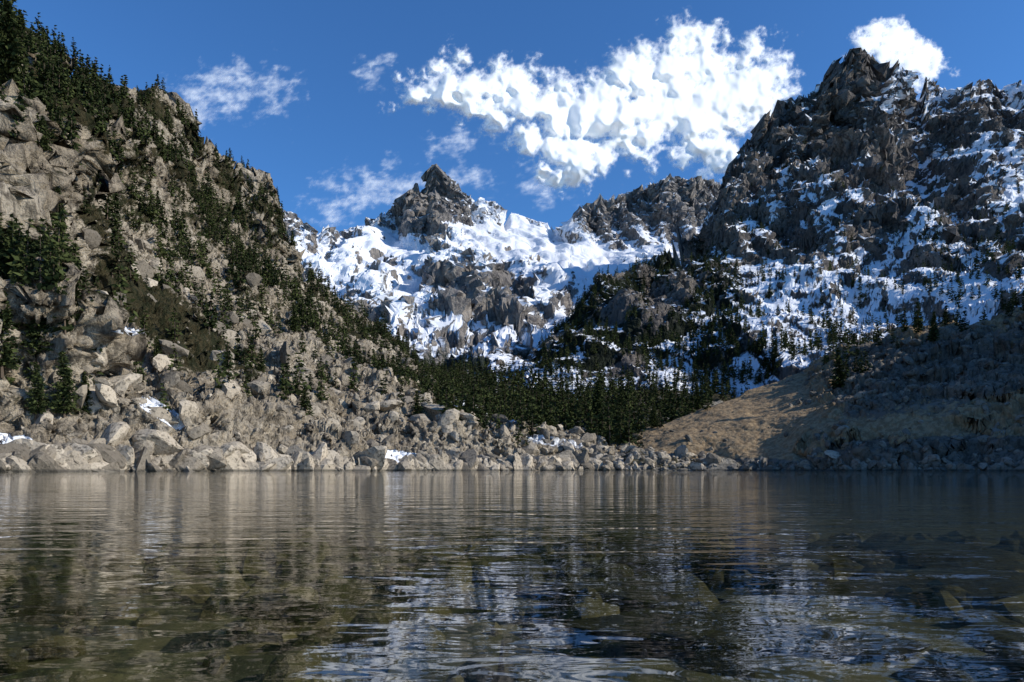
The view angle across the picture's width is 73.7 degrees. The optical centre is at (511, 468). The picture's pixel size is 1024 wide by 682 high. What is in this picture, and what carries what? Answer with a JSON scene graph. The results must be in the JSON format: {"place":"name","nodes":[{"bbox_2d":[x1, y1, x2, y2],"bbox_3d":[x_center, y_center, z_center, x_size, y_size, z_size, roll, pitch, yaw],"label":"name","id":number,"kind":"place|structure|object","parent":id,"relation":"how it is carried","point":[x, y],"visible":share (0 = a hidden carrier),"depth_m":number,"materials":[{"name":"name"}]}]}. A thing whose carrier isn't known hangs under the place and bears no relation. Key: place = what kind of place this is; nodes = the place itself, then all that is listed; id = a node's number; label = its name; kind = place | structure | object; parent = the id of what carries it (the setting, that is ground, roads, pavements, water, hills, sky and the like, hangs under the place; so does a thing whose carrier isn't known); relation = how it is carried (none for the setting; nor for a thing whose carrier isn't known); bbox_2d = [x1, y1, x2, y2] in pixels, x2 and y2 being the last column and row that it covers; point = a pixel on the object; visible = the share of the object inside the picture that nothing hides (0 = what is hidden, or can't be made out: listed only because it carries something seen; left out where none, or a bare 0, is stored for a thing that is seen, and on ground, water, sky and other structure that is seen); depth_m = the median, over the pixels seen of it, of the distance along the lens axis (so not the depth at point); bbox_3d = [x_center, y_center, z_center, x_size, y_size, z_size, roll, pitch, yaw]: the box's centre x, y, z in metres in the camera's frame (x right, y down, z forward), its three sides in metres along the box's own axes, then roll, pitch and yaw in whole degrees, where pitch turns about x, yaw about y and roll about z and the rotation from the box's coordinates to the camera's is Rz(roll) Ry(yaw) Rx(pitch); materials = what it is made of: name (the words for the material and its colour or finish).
{"place":"outdoors","nodes":[
{"label":"outdoors","id":0,"kind":"place"},
{"bbox_2d":[0,26,625,471],"bbox_3d":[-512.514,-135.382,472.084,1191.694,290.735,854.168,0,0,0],"label":"rocky mountainside","id":1,"kind":"structure","parent":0,"point":[32,174],"depth_m":166.04,"materials":[{"name":"stone"}]},
{"bbox_2d":[0,290,24,377],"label":"pine tree","id":2,"kind":"object","parent":1,"relation":"on","point":[8,360],"visible":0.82,"depth_m":115.12,"materials":[{"name":"green plant"}]},
{"bbox_2d":[2,230,22,276],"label":"pine tree","id":3,"kind":"object","parent":1,"relation":"on","point":[9,237],"visible":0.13,"depth_m":119.96,"materials":[{"name":"green plant"}]},
{"bbox_2d":[2,270,23,327],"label":"pine tree","id":4,"kind":"object","parent":1,"relation":"on","point":[14,324],"visible":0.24,"depth_m":118.24,"materials":[{"name":"green plant"}]},
{"bbox_2d":[0,0,29,86],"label":"pine tree","id":5,"kind":"object","parent":1,"relation":"on","point":[10,59],"visible":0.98,"depth_m":145.99,"materials":[{"name":"green plant"}]},
{"bbox_2d":[14,9,28,44],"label":"pine tree","id":6,"kind":"object","parent":1,"relation":"on","point":[20,20],"visible":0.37,"depth_m":203.38,"materials":[{"name":"green plant"}]},
{"bbox_2d":[23,35,33,51],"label":"pine tree","id":7,"kind":"object","parent":1,"relation":"on","point":[28,37],"visible":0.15,"depth_m":179.35,"materials":[{"name":"green plant"}]},
{"bbox_2d":[19,318,53,364],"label":"pine tree","id":8,"kind":"object","parent":1,"relation":"on","point":[36,331],"visible":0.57,"depth_m":119.51,"materials":[{"name":"green plant"}]},
{"bbox_2d":[25,362,49,418],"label":"pine tree","id":9,"kind":"object","parent":1,"relation":"on","point":[38,405],"visible":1,"depth_m":116.32,"materials":[{"name":"green plant"}]},
{"bbox_2d":[36,115,52,150],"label":"pine tree","id":10,"kind":"object","parent":1,"relation":"on","point":[46,137],"visible":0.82,"depth_m":143.46,"materials":[{"name":"green plant"}]},
{"bbox_2d":[38,212,59,240],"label":"pine tree","id":11,"kind":"object","parent":1,"relation":"on","point":[52,221],"visible":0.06,"depth_m":138.36,"materials":[{"name":"green plant"}]},
{"bbox_2d":[50,187,65,221],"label":"pine tree","id":12,"kind":"object","parent":1,"relation":"on","point":[58,191],"visible":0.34,"depth_m":143.94,"materials":[{"name":"green plant"}]},
{"bbox_2d":[48,351,80,417],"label":"pine tree","id":13,"kind":"object","parent":1,"relation":"on","point":[62,403],"visible":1,"depth_m":118.68,"materials":[{"name":"green plant"}]},
{"bbox_2d":[80,371,92,413],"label":"pine tree","id":14,"kind":"object","parent":1,"relation":"on","point":[84,378],"visible":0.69,"depth_m":123.59,"materials":[{"name":"green plant"}]},
{"bbox_2d":[151,335,162,360],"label":"pine tree","id":15,"kind":"object","parent":1,"relation":"on","point":[155,352],"visible":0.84,"depth_m":158.75,"materials":[{"name":"green plant"}]},
{"bbox_2d":[132,429,183,454],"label":"boulder","id":16,"kind":"object","parent":1,"relation":"on","point":[165,443],"visible":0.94,"depth_m":124.45,"materials":[{"name":"stone"}]},
{"bbox_2d":[223,344,233,371],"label":"pine tree","id":17,"kind":"object","parent":1,"relation":"on","point":[226,360],"visible":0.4,"depth_m":176.11,"materials":[{"name":"green plant"}]},
{"bbox_2d":[223,441,252,453],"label":"boulder","id":18,"kind":"object","parent":1,"relation":"on","point":[240,446],"visible":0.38,"depth_m":138.93,"materials":[{"name":"stone"}]},
{"bbox_2d":[255,347,266,372],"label":"pine tree","id":19,"kind":"object","parent":1,"relation":"on","point":[261,365],"visible":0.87,"depth_m":203.01,"materials":[{"name":"green plant"}]},
{"bbox_2d":[0,0,557,446],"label":"hillside pine forest","id":20,"kind":"object","parent":1,"relation":"on","point":[56,251],"visible":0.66,"depth_m":225.32,"materials":[{"name":"green plant"}]},
{"bbox_2d":[287,302,298,333],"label":"pine tree","id":21,"kind":"object","parent":1,"relation":"on","point":[293,323],"visible":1,"depth_m":242.34,"materials":[{"name":"green plant"}]},
{"bbox_2d":[299,384,307,407],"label":"pine tree","id":22,"kind":"object","parent":1,"relation":"on","point":[302,396],"visible":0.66,"depth_m":174.28,"materials":[{"name":"green plant"}]},
{"bbox_2d":[6,220,607,470],"bbox_3d":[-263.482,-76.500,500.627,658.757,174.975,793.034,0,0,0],"label":"scree boulders","id":23,"kind":"object","parent":1,"relation":"on","point":[105,388],"visible":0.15,"depth_m":171.86,"materials":[{"name":"stone"}]},
{"bbox_2d":[0,437,627,471],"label":"shore boulders","id":24,"kind":"object","parent":1,"relation":"on","point":[75,455],"visible":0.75,"depth_m":139.20,"materials":[{"name":"stone"}]},
{"bbox_2d":[185,449,208,467],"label":"boulder","id":25,"kind":"object","parent":24,"relation":"on","point":[203,458],"visible":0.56,"depth_m":128.98,"materials":[{"name":"stone"}]},
{"bbox_2d":[353,445,386,470],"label":"boulder","id":26,"kind":"object","parent":1,"relation":"on","point":[377,453],"visible":0.49,"depth_m":157.64,"materials":[{"name":"stone"}]},
{"bbox_2d":[379,399,402,411],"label":"boulder","id":27,"kind":"object","parent":1,"relation":"on","point":[386,405],"visible":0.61,"depth_m":199.16,"materials":[{"name":"stone"}]},
{"bbox_2d":[410,390,424,415],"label":"pine tree","id":28,"kind":"object","parent":1,"relation":"on","point":[417,408],"visible":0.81,"depth_m":204.59,"materials":[{"name":"green plant"}]},
{"bbox_2d":[422,403,449,420],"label":"boulder","id":29,"kind":"object","parent":1,"relation":"on","point":[431,409],"visible":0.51,"depth_m":204.37,"materials":[{"name":"stone"}]},
{"bbox_2d":[280,164,720,370],"bbox_3d":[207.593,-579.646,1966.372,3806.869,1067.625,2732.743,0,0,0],"label":"snowy mountain peak","id":30,"kind":"structure","parent":0,"point":[441,264],"depth_m":1712.19,"materials":[{"name":"white snow"}]},
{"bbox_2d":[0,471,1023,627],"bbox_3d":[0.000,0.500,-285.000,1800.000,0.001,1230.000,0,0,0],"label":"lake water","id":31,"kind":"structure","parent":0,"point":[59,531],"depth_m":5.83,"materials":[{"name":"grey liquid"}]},
{"bbox_2d":[0,511,1023,681],"bbox_3d":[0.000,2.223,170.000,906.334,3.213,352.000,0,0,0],"label":"lake bed","id":32,"kind":"object","parent":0,"point":[183,647],"visible":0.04,"depth_m":2.88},
{"bbox_2d":[224,592,335,621],"bbox_3d":[-1.081,0.645,3.207,0.506,0.149,0.481,0,0,0],"label":"submerged boulder","id":33,"kind":"object","parent":32,"relation":"on","point":[272,606],"visible":0.98,"depth_m":3.07,"materials":[{"name":"grey stone"}]},
{"bbox_2d":[0,531,1023,681],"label":"submerged stones","id":34,"kind":"object","parent":32,"relation":"on","point":[382,627],"visible":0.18,"depth_m":3.35,"materials":[{"name":"grey stone"}]},
{"bbox_2d":[513,575,698,612],"bbox_3d":[0.518,0.662,3.597,1.035,0.184,0.590,0,0,0],"label":"submerged boulder","id":35,"kind":"object","parent":32,"relation":"on","point":[562,592],"visible":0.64,"depth_m":3.45,"materials":[{"name":"grey stone"}]},
{"bbox_2d":[607,543,763,571],"bbox_3d":[1.413,0.705,5.584,1.301,0.270,0.529,0,0,0],"label":"submerged boulder","id":36,"kind":"object","parent":32,"relation":"on","point":[658,563],"visible":0.04,"depth_m":5.37,"materials":[{"name":"grey stone"}]},
{"bbox_2d":[566,608,932,661],"bbox_3d":[0.895,0.672,2.601,1.374,0.204,0.494,0,0,0],"label":"submerged boulder","id":37,"kind":"object","parent":32,"relation":"on","point":[683,630],"visible":0.71,"depth_m":2.53,"materials":[{"name":"grey stone"}]},
{"bbox_2d":[771,567,1023,605],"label":"submerged boulder","id":38,"kind":"object","parent":32,"relation":"on","point":[846,600],"visible":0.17,"depth_m":3.73,"materials":[{"name":"grey stone"}]},
{"bbox_2d":[891,550,973,567],"bbox_3d":[3.497,0.710,5.165,1.130,0.279,0.725,0,0,0],"label":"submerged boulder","id":39,"kind":"object","parent":32,"relation":"on","point":[924,560],"depth_m":5.03,"materials":[{"name":"grey stone"}]},
{"bbox_2d":[962,625,1023,667],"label":"submerged boulder","id":40,"kind":"object","parent":32,"relation":"on","point":[1004,643],"visible":1,"depth_m":2.33,"materials":[{"name":"grey stone"}]},
{"bbox_2d":[13,0,1023,234],"label":"sky","id":41,"kind":"structure","parent":0,"point":[310,93],"materials":[{"name":"blue"}]},
{"bbox_2d":[394,19,799,187],"bbox_3d":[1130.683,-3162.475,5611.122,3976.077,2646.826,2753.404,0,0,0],"label":"cloud","id":42,"kind":"structure","parent":0,"point":[704,88],"depth_m":5203.65,"materials":[{"name":"white"}]},
{"bbox_2d":[462,369,742,470],"bbox_3d":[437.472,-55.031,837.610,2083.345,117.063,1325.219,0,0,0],"label":"valley ground","id":43,"kind":"structure","parent":0,"point":[726,463],"depth_m":212.41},
{"bbox_2d":[543,393,549,414],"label":"pine tree","id":44,"kind":"object","parent":43,"relation":"on","point":[546,402],"visible":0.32,"depth_m":284.64,"materials":[{"name":"green plant"}]},
{"bbox_2d":[564,406,574,429],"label":"pine tree","id":45,"kind":"object","parent":43,"relation":"on","point":[570,426],"visible":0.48,"depth_m":278.00,"materials":[{"name":"green plant"}]},
{"bbox_2d":[420,353,750,448],"bbox_3d":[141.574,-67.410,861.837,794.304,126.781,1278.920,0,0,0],"label":"valley pine forest","id":46,"kind":"object","parent":43,"relation":"on","point":[622,431],"visible":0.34,"depth_m":353.54,"materials":[{"name":"green plant"}]},
{"bbox_2d":[589,380,604,423],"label":"pine tree","id":47,"kind":"object","parent":43,"relation":"on","point":[597,406],"visible":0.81,"depth_m":289.09,"materials":[{"name":"green plant"}]},
{"bbox_2d":[614,388,624,415],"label":"pine tree","id":48,"kind":"object","parent":43,"relation":"on","point":[621,397],"visible":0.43,"depth_m":325.91,"materials":[{"name":"green plant"}]},
{"bbox_2d":[649,405,658,427],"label":"pine tree","id":49,"kind":"object","parent":43,"relation":"on","point":[655,415],"visible":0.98,"depth_m":263.41,"materials":[{"name":"green plant"}]},
{"bbox_2d":[587,442,722,470],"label":"valley boulders","id":50,"kind":"object","parent":43,"relation":"on","point":[699,464],"visible":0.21,"depth_m":206.13,"materials":[{"name":"stone"}]},
{"bbox_2d":[485,47,1023,399],"bbox_3d":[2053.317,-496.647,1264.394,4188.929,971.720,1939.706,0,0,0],"label":"snowy rocky mountain","id":51,"kind":"structure","parent":0,"point":[867,107],"depth_m":881.05,"materials":[{"name":"grey stone"}]},
{"bbox_2d":[525,102,1023,396],"bbox_3d":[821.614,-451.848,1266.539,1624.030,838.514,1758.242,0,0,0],"label":"mountain pine forest","id":52,"kind":"object","parent":51,"relation":"on","point":[834,338],"visible":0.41,"depth_m":565.70,"materials":[{"name":"green plant"}]},
{"bbox_2d":[618,307,1023,470],"bbox_3d":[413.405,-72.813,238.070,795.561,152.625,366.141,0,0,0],"label":"grassy hillside","id":53,"kind":"structure","parent":0,"point":[743,422],"depth_m":206.69,"materials":[{"name":"brown plant"}]},
{"bbox_2d":[693,385,701,409],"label":"pine tree","id":54,"kind":"object","parent":53,"relation":"on","point":[696,405],"visible":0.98,"depth_m":285.56,"materials":[{"name":"green plant"}]},
{"bbox_2d":[599,291,1023,435],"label":"sparse pines","id":55,"kind":"object","parent":53,"relation":"on","point":[916,323],"visible":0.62,"depth_m":263.16,"materials":[{"name":"green plant"}]},
{"bbox_2d":[623,314,1023,462],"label":"hillside rocks","id":56,"kind":"object","parent":53,"relation":"on","point":[856,393],"visible":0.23,"depth_m":210.00,"materials":[{"name":"stone"}]},
{"bbox_2d":[824,450,840,458],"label":"boulder","id":57,"kind":"object","parent":53,"relation":"on","point":[832,454],"visible":0.98,"depth_m":175.84,"materials":[{"name":"stone"}]},
{"bbox_2d":[828,348,847,387],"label":"pine tree","id":58,"kind":"object","parent":53,"relation":"on","point":[835,380],"visible":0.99,"depth_m":231.09,"materials":[{"name":"green plant"}]},
{"bbox_2d":[678,447,1023,470],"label":"shore rocks","id":59,"kind":"object","parent":53,"relation":"on","point":[953,460],"visible":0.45,"depth_m":165.61,"materials":[{"name":"grey stone"}]},
{"bbox_2d":[926,311,939,343],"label":"pine tree","id":60,"kind":"object","parent":53,"relation":"on","point":[933,330],"visible":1,"depth_m":250.31,"materials":[{"name":"green plant"}]},
{"bbox_2d":[852,18,942,90],"bbox_3d":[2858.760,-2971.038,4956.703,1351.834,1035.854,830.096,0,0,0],"label":"cloud","id":61,"kind":"structure","parent":0,"point":[892,44],"depth_m":4924.77,"materials":[{"name":"white"}]}
]}

